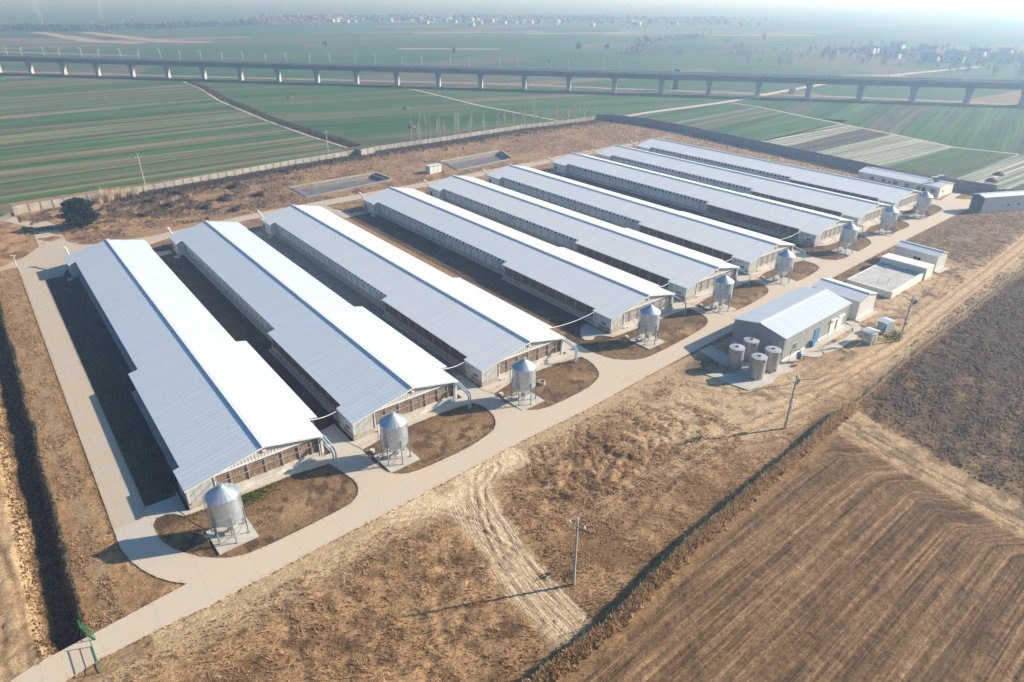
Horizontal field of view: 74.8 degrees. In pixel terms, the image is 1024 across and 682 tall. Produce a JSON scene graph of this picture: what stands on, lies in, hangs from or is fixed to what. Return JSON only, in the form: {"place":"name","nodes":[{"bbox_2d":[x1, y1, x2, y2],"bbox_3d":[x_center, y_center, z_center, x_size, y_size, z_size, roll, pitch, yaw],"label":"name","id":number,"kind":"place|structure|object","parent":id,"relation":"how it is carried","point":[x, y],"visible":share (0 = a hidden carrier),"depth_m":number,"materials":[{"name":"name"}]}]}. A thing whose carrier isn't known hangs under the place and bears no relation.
{"place":"outdoors","nodes":[
{"label":"outdoors","id":0,"kind":"place"},
{"bbox_2d":[0,51,134,55],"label":"field","id":1,"kind":"structure","parent":0,"point":[66,53],"depth_m":667.74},
{"bbox_2d":[30,32,148,43],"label":"field","id":2,"kind":"structure","parent":0,"point":[82,39],"depth_m":861.72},
{"bbox_2d":[76,32,216,42],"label":"field","id":3,"kind":"structure","parent":0,"point":[131,37],"depth_m":883.63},
{"bbox_2d":[0,75,342,203],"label":"field","id":4,"kind":"structure","parent":0,"point":[62,135],"depth_m":289.18,"materials":[{"name":"plant"}]},
{"bbox_2d":[182,81,345,147],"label":"dirt path","id":5,"kind":"structure","parent":0,"point":[265,119],"depth_m":327.04,"materials":[{"name":"soil"}]},
{"bbox_2d":[186,80,357,146],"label":"ditch","id":6,"kind":"object","parent":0,"point":[260,112],"visible":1,"depth_m":332.80,"materials":[{"name":"soil"}]},
{"bbox_2d":[289,172,390,196],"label":"pond","id":7,"kind":"structure","parent":0,"point":[331,185],"depth_m":220.99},
{"bbox_2d":[0,134,680,529],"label":"side road","id":8,"kind":"structure","parent":0,"point":[106,460],"depth_m":113.97,"materials":[{"name":"concrete"}]},
{"bbox_2d":[321,205,366,217],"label":"path","id":9,"kind":"structure","parent":0,"point":[340,213],"depth_m":191.21,"materials":[{"name":"concrete"}]},
{"bbox_2d":[189,79,553,145],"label":"field","id":10,"kind":"structure","parent":0,"point":[362,114],"depth_m":360.00,"materials":[{"name":"plant"}]},
{"bbox_2d":[399,48,499,49],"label":"field","id":11,"kind":"structure","parent":0,"point":[450,48],"depth_m":750.71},
{"bbox_2d":[440,150,510,170],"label":"pond","id":12,"kind":"structure","parent":0,"point":[463,162],"depth_m":253.50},
{"bbox_2d":[415,31,541,33],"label":"field","id":13,"kind":"structure","parent":0,"point":[474,32],"depth_m":1057.01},
{"bbox_2d":[404,87,558,120],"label":"dirt path","id":14,"kind":"structure","parent":0,"point":[480,105],"depth_m":373.73,"materials":[{"name":"soil"}]},
{"bbox_2d":[0,150,978,675],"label":"rubble","id":15,"kind":"object","parent":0,"point":[560,476],"visible":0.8,"depth_m":88.28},
{"bbox_2d":[10,193,970,681],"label":"road","id":16,"kind":"structure","parent":0,"point":[206,581],"depth_m":86.88,"materials":[{"name":"concrete"}]},
{"bbox_2d":[0,0,1023,681],"bbox_3d":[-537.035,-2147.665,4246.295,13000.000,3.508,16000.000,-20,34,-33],"label":"ground","id":17,"kind":"structure","parent":0,"point":[896,484],"depth_m":88.43,"materials":[{"name":"soil"}]},
{"bbox_2d":[0,310,81,618],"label":"fence","id":18,"kind":"object","parent":17,"relation":"on","point":[42,465],"visible":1,"depth_m":88.08,"materials":[{"name":"metal"}]},
{"bbox_2d":[58,197,100,226],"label":"conifer","id":19,"kind":"object","parent":17,"relation":"on","point":[78,211],"visible":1,"depth_m":175.09,"materials":[{"name":"green plant"}]},
{"bbox_2d":[96,186,117,202],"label":"reed clump","id":20,"kind":"object","parent":17,"relation":"on","point":[108,196],"visible":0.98,"depth_m":198.95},
{"bbox_2d":[111,186,126,198],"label":"reed clump","id":21,"kind":"object","parent":17,"relation":"on","point":[119,194],"visible":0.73,"depth_m":201.06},
{"bbox_2d":[0,19,269,31],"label":"tree belt","id":22,"kind":"object","parent":17,"relation":"on","point":[62,27],"visible":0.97,"depth_m":1074.65,"materials":[{"name":"plant"}]},
{"bbox_2d":[17,150,355,213],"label":"perimeter wall","id":23,"kind":"structure","parent":17,"relation":"on","point":[36,206],"depth_m":216.66,"materials":[{"name":"concrete"}]},
{"bbox_2d":[63,239,324,509],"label":"barn","id":24,"kind":"structure","parent":17,"relation":"on","point":[214,400],"depth_m":99.77,"materials":[{"name":"metal"}]},
{"bbox_2d":[321,435,337,467],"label":"overhead pipes","id":25,"kind":"object","parent":24,"relation":"attached to","point":[330,449],"visible":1,"depth_m":88.31,"materials":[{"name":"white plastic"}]},
{"bbox_2d":[216,193,231,201],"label":"shrub","id":26,"kind":"object","parent":17,"relation":"on","point":[225,197],"visible":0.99,"depth_m":201.55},
{"bbox_2d":[206,517,258,554],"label":"silo pad","id":27,"kind":"object","parent":17,"relation":"on","point":[228,544],"visible":0.79,"depth_m":77.25,"materials":[{"name":"concrete"}]},
{"bbox_2d":[200,483,249,544],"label":"feed silo","id":28,"kind":"object","parent":27,"relation":"on","point":[224,504],"visible":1,"depth_m":74.52,"materials":[{"name":"silver metal"}]},
{"bbox_2d":[226,180,240,188],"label":"shrub","id":29,"kind":"object","parent":17,"relation":"on","point":[232,185],"visible":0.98,"depth_m":214.26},
{"bbox_2d":[168,220,457,440],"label":"barn","id":30,"kind":"structure","parent":17,"relation":"on","point":[359,368],"depth_m":113.67,"materials":[{"name":"metal"}]},
{"bbox_2d":[456,381,470,408],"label":"overhead pipes","id":31,"kind":"object","parent":30,"relation":"attached to","point":[465,392],"visible":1,"depth_m":101.06,"materials":[{"name":"silver metal"}]},
{"bbox_2d":[355,145,375,155],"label":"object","id":32,"kind":"structure","parent":17,"relation":"on","point":[367,151],"depth_m":256.33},
{"bbox_2d":[373,446,419,472],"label":"silo pad","id":33,"kind":"object","parent":17,"relation":"on","point":[395,462],"visible":0.79,"depth_m":90.12,"materials":[{"name":"concrete"}]},
{"bbox_2d":[373,411,410,465],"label":"feed silo","id":34,"kind":"object","parent":33,"relation":"on","point":[394,434],"visible":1,"depth_m":87.37,"materials":[{"name":"silver metal"}]},
{"bbox_2d":[260,204,565,386],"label":"barn","id":35,"kind":"structure","parent":17,"relation":"on","point":[484,335],"depth_m":127.69,"materials":[{"name":"metal"}]},
{"bbox_2d":[386,21,463,22],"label":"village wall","id":36,"kind":"structure","parent":17,"relation":"on","point":[415,21],"depth_m":1381.90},
{"bbox_2d":[46,172,811,504],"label":"alley weeds","id":37,"kind":"object","parent":17,"relation":"on","point":[102,352],"visible":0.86,"depth_m":107.96,"materials":[{"name":"plant"}]},
{"bbox_2d":[425,163,443,173],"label":"equipment hut","id":38,"kind":"object","parent":17,"relation":"on","point":[433,168],"visible":1,"depth_m":233.13,"materials":[{"name":"white paint"}]},
{"bbox_2d":[37,80,857,241],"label":"brush","id":39,"kind":"object","parent":17,"relation":"on","point":[335,161],"visible":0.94,"depth_m":252.86,"materials":[{"name":"plant"}]},
{"bbox_2d":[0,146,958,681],"bbox_3d":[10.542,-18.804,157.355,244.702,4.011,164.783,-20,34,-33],"label":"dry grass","id":40,"kind":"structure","parent":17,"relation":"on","point":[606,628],"depth_m":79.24,"materials":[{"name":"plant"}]},
{"bbox_2d":[374,116,595,150],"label":"perimeter wall","id":41,"kind":"structure","parent":17,"relation":"on","point":[424,141],"depth_m":291.33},
{"bbox_2d":[199,13,789,25],"bbox_3d":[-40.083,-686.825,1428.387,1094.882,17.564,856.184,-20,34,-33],"label":"tree belt","id":42,"kind":"object","parent":17,"relation":"on","point":[285,18],"visible":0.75,"depth_m":1473.42,"materials":[{"name":"plant"}]},
{"bbox_2d":[0,46,1023,104],"bbox_3d":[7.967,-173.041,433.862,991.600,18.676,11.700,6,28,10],"label":"viaduct","id":43,"kind":"object","parent":17,"relation":"on","point":[913,83],"visible":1,"depth_m":430.25,"materials":[{"name":"concrete"}]},
{"bbox_2d":[362,187,675,333],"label":"barn","id":44,"kind":"structure","parent":17,"relation":"on","point":[579,285],"depth_m":146.00,"materials":[{"name":"metal"}]},
{"bbox_2d":[503,391,543,410],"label":"silo pad","id":45,"kind":"object","parent":17,"relation":"on","point":[524,403],"visible":0.86,"depth_m":103.31,"materials":[{"name":"concrete"}]},
{"bbox_2d":[507,357,536,404],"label":"feed silo","id":46,"kind":"object","parent":45,"relation":"on","point":[523,380],"visible":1,"depth_m":100.48,"materials":[{"name":"silver metal"}]},
{"bbox_2d":[184,329,908,681],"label":"green weeds","id":47,"kind":"object","parent":17,"relation":"on","point":[894,337],"visible":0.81,"depth_m":75.34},
{"bbox_2d":[569,517,585,585],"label":"utility pole","id":48,"kind":"object","parent":17,"relation":"on","point":[575,556],"visible":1,"depth_m":68.74,"materials":[{"name":"concrete"}]},
{"bbox_2d":[579,375,794,526],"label":"power line","id":49,"kind":"object","parent":48,"relation":"attached to","point":[683,455],"visible":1,"depth_m":77.72,"materials":[{"name":"grey metal"}]},
{"bbox_2d":[428,175,739,301],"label":"barn","id":50,"kind":"structure","parent":17,"relation":"on","point":[685,272],"depth_m":161.31,"materials":[{"name":"metal"}]},
{"bbox_2d":[487,164,795,274],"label":"barn","id":51,"kind":"structure","parent":17,"relation":"on","point":[749,251],"depth_m":175.33,"materials":[{"name":"metal"}]},
{"bbox_2d":[629,333,664,349],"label":"silo pad","id":52,"kind":"object","parent":17,"relation":"on","point":[649,344],"visible":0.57,"depth_m":121.02,"materials":[{"name":"concrete"}]},
{"bbox_2d":[635,304,660,344],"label":"feed silo","id":53,"kind":"object","parent":52,"relation":"on","point":[648,321],"visible":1,"depth_m":118.17,"materials":[{"name":"silver metal"}]},
{"bbox_2d":[516,429,811,681],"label":"hedge","id":54,"kind":"object","parent":17,"relation":"on","point":[669,551],"visible":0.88,"depth_m":72.57,"materials":[{"name":"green plant"}]},
{"bbox_2d":[621,33,707,52],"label":"tree belt","id":55,"kind":"object","parent":17,"relation":"on","point":[642,44],"visible":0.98,"depth_m":835.96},
{"bbox_2d":[553,152,853,246],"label":"barn","id":56,"kind":"structure","parent":17,"relation":"on","point":[773,217],"depth_m":191.90,"materials":[{"name":"metal"}]},
{"bbox_2d":[704,302,736,314],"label":"silo pad","id":57,"kind":"object","parent":17,"relation":"on","point":[722,311],"visible":0.71,"depth_m":133.84,"materials":[{"name":"concrete"}]},
{"bbox_2d":[710,274,734,311],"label":"feed silo","id":58,"kind":"object","parent":57,"relation":"on","point":[723,285],"visible":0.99,"depth_m":130.87,"materials":[{"name":"silver metal"}]},
{"bbox_2d":[597,144,891,227],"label":"barn","id":59,"kind":"structure","parent":17,"relation":"on","point":[859,211],"depth_m":205.77,"materials":[{"name":"metal"}]},
{"bbox_2d":[699,346,794,390],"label":"yard slab","id":60,"kind":"structure","parent":17,"relation":"on","point":[742,379],"depth_m":110.70,"materials":[{"name":"concrete"}]},
{"bbox_2d":[726,344,744,369],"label":"water tank","id":61,"kind":"object","parent":60,"relation":"on","point":[736,352],"visible":1,"depth_m":111.32,"materials":[{"name":"silver metal"}]},
{"bbox_2d":[743,336,759,362],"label":"water tank","id":62,"kind":"object","parent":60,"relation":"on","point":[751,344],"visible":0.69,"depth_m":113.48,"materials":[{"name":"silver metal"}]},
{"bbox_2d":[748,353,767,379],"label":"water tank","id":63,"kind":"object","parent":60,"relation":"on","point":[757,366],"visible":1,"depth_m":108.47,"materials":[{"name":"silver metal"}]},
{"bbox_2d":[764,346,781,372],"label":"water tank","id":64,"kind":"object","parent":60,"relation":"on","point":[773,353],"visible":0.82,"depth_m":110.56,"materials":[{"name":"silver metal"}]},
{"bbox_2d":[636,137,921,210],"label":"barn","id":65,"kind":"structure","parent":17,"relation":"on","point":[894,196],"depth_m":219.11,"materials":[{"name":"metal"}]},
{"bbox_2d":[766,275,795,285],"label":"silo pad","id":66,"kind":"object","parent":17,"relation":"on","point":[784,281],"visible":0.93,"depth_m":147.12,"materials":[{"name":"concrete"}]},
{"bbox_2d":[772,249,794,282],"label":"feed silo","id":67,"kind":"object","parent":66,"relation":"on","point":[784,261],"visible":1,"depth_m":144.10,"materials":[{"name":"silver metal"}]},
{"bbox_2d":[731,286,851,361],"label":"pump house","id":68,"kind":"structure","parent":17,"relation":"on","point":[801,318],"depth_m":119.47,"materials":[{"name":"metal"}]},
{"bbox_2d":[784,373,799,428],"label":"utility pole","id":69,"kind":"object","parent":17,"relation":"on","point":[796,381],"visible":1,"depth_m":94.86,"materials":[{"name":"concrete"}]},
{"bbox_2d":[596,114,997,192],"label":"perimeter wall","id":70,"kind":"structure","parent":17,"relation":"on","point":[970,186],"depth_m":262.73,"materials":[{"name":"concrete"}]},
{"bbox_2d":[587,462,1023,681],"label":"clods","id":71,"kind":"object","parent":17,"relation":"on","point":[840,595],"visible":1,"depth_m":67.77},
{"bbox_2d":[831,247,857,255],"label":"silo pad","id":72,"kind":"object","parent":17,"relation":"on","point":[847,252],"visible":1,"depth_m":163.93,"materials":[{"name":"concrete"}]},
{"bbox_2d":[837,222,858,253],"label":"feed silo","id":73,"kind":"object","parent":72,"relation":"on","point":[848,234],"visible":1,"depth_m":161.11,"materials":[{"name":"silver metal"}]},
{"bbox_2d":[811,277,878,322],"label":"shed","id":74,"kind":"structure","parent":17,"relation":"on","point":[862,300],"depth_m":130.89,"materials":[{"name":"metal"}]},
{"bbox_2d":[861,327,880,345],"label":"transformer kiosk","id":75,"kind":"object","parent":17,"relation":"on","point":[870,340],"visible":0.98,"depth_m":120.25,"materials":[{"name":"white paint"}]},
{"bbox_2d":[873,229,896,236],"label":"silo pad","id":76,"kind":"object","parent":17,"relation":"on","point":[884,232],"visible":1,"depth_m":177.15,"materials":[{"name":"concrete"}]},
{"bbox_2d":[878,205,898,234],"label":"feed silo","id":77,"kind":"object","parent":76,"relation":"on","point":[889,217],"visible":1,"depth_m":174.10,"materials":[{"name":"silver metal"}]},
{"bbox_2d":[877,317,895,334],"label":"transformer kiosk","id":78,"kind":"object","parent":17,"relation":"on","point":[883,328],"visible":0.94,"depth_m":124.00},
{"bbox_2d":[846,253,933,298],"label":"water basin","id":79,"kind":"object","parent":17,"relation":"on","point":[890,275],"visible":0.99,"depth_m":146.90,"materials":[{"name":"white paint"}]},
{"bbox_2d":[888,51,901,58],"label":"village house","id":80,"kind":"structure","parent":17,"relation":"on","point":[897,55],"depth_m":664.93,"materials":[{"name":"white"}]},
{"bbox_2d":[898,294,916,341],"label":"utility pole","id":81,"kind":"object","parent":17,"relation":"on","point":[912,300],"visible":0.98,"depth_m":119.40,"materials":[{"name":"concrete"}]},
{"bbox_2d":[812,264,1023,434],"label":"fence","id":82,"kind":"object","parent":17,"relation":"on","point":[910,353],"visible":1,"depth_m":118.49,"materials":[{"name":"green paint"}]},
{"bbox_2d":[908,213,930,219],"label":"silo pad","id":83,"kind":"object","parent":17,"relation":"on","point":[917,216],"visible":0.86,"depth_m":190.10,"materials":[{"name":"concrete"}]},
{"bbox_2d":[913,191,932,217],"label":"feed silo","id":84,"kind":"object","parent":83,"relation":"on","point":[924,202],"visible":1,"depth_m":187.11,"materials":[{"name":"silver metal"}]},
{"bbox_2d":[894,240,949,273],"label":"shed","id":85,"kind":"structure","parent":17,"relation":"on","point":[930,255],"depth_m":154.03,"materials":[{"name":"metal"}]},
{"bbox_2d":[921,53,940,62],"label":"village house","id":86,"kind":"structure","parent":17,"relation":"on","point":[926,58],"depth_m":623.61,"materials":[{"name":"white"}]},
{"bbox_2d":[860,212,1023,501],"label":"scrub","id":87,"kind":"object","parent":17,"relation":"on","point":[994,469],"visible":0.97,"depth_m":109.09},
{"bbox_2d":[968,190,1023,212],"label":"storage shed","id":88,"kind":"structure","parent":17,"relation":"on","point":[996,201],"depth_m":194.29,"materials":[{"name":"metal"}]},
{"bbox_2d":[996,55,1013,63],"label":"village house","id":89,"kind":"structure","parent":17,"relation":"on","point":[1001,59],"depth_m":622.25,"materials":[{"name":"white"}]},
{"bbox_2d":[0,73,1023,107],"bbox_3d":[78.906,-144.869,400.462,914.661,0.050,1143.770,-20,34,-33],"label":"asphalt road","id":90,"kind":"structure","parent":0,"point":[550,88],"depth_m":437.95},
{"bbox_2d":[2,71,1023,105],"bbox_3d":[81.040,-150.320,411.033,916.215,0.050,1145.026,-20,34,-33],"label":"verge","id":91,"kind":"structure","parent":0,"point":[544,85],"depth_m":451.97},
{"bbox_2d":[399,84,746,119],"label":"field","id":92,"kind":"structure","parent":0,"point":[515,99],"depth_m":397.47,"materials":[{"name":"plant"}]},
{"bbox_2d":[526,32,632,33],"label":"field","id":93,"kind":"structure","parent":0,"point":[572,33],"depth_m":1044.41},
{"bbox_2d":[637,104,789,132],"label":"field","id":94,"kind":"structure","parent":0,"point":[721,118],"depth_m":343.48,"materials":[{"name":"plant"}]},
{"bbox_2d":[706,35,814,35],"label":"field","id":95,"kind":"structure","parent":0,"point":[760,35],"depth_m":1019.25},
{"bbox_2d":[724,113,846,140],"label":"field","id":96,"kind":"structure","parent":0,"point":[785,125],"depth_m":316.76,"materials":[{"name":"plant"}]},
{"bbox_2d":[624,66,977,115],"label":"branch road","id":97,"kind":"structure","parent":0,"point":[765,94],"depth_m":403.68,"materials":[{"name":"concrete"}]},
{"bbox_2d":[763,123,861,145],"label":"field","id":98,"kind":"structure","parent":0,"point":[810,135],"depth_m":300.89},
{"bbox_2d":[782,321,860,365],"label":"footpath","id":99,"kind":"structure","parent":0,"point":[813,351],"depth_m":120.77,"materials":[{"name":"concrete"}]},
{"bbox_2d":[789,129,890,151],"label":"field","id":100,"kind":"structure","parent":0,"point":[841,139],"depth_m":289.23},
{"bbox_2d":[860,45,876,53],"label":"village house","id":101,"kind":"structure","parent":0,"point":[869,49],"depth_m":714.91,"materials":[{"name":"white"}]},
{"bbox_2d":[730,102,1015,153],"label":"dirt path","id":102,"kind":"structure","parent":0,"point":[878,131],"depth_m":308.40,"materials":[{"name":"soil"}]},
{"bbox_2d":[843,74,906,76],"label":"field","id":103,"kind":"structure","parent":0,"point":[891,75],"depth_m":521.69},
{"bbox_2d":[734,95,1023,153],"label":"field","id":104,"kind":"structure","parent":0,"point":[989,128],"depth_m":341.79,"materials":[{"name":"plant"}]},
{"bbox_2d":[818,135,953,166],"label":"field","id":105,"kind":"structure","parent":0,"point":[885,151],"depth_m":271.02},
{"bbox_2d":[882,46,899,54],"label":"village house","id":106,"kind":"structure","parent":0,"point":[887,50],"depth_m":697.51,"materials":[{"name":"white"}]},
{"bbox_2d":[890,41,905,48],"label":"village house","id":107,"kind":"structure","parent":0,"point":[901,45],"depth_m":766.74,"materials":[{"name":"white"}]},
{"bbox_2d":[891,48,906,57],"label":"village house","id":108,"kind":"structure","parent":0,"point":[903,52],"depth_m":669.64,"materials":[{"name":"white"}]},
{"bbox_2d":[857,166,954,198],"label":"office building","id":109,"kind":"structure","parent":0,"point":[940,188],"depth_m":215.54,"materials":[{"name":"white paint"}]},
{"bbox_2d":[889,148,1013,177],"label":"field","id":110,"kind":"structure","parent":0,"point":[954,163],"depth_m":252.08,"materials":[{"name":"plant"}]},
{"bbox_2d":[947,53,965,62],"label":"village house","id":111,"kind":"structure","parent":0,"point":[952,57],"depth_m":622.21,"materials":[{"name":"white"}]},
{"bbox_2d":[918,0,1023,1],"label":"sky","id":112,"kind":"structure","parent":0,"point":[918,0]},
{"bbox_2d":[967,48,987,57],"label":"village house","id":113,"kind":"structure","parent":0,"point":[974,53],"depth_m":672.22,"materials":[{"name":"white"}]},
{"bbox_2d":[955,155,1023,188],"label":"field","id":114,"kind":"structure","parent":0,"point":[1011,168],"depth_m":235.68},
{"bbox_2d":[988,52,1006,60],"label":"village house","id":115,"kind":"structure","parent":0,"point":[993,56],"depth_m":640.57,"materials":[{"name":"white"}]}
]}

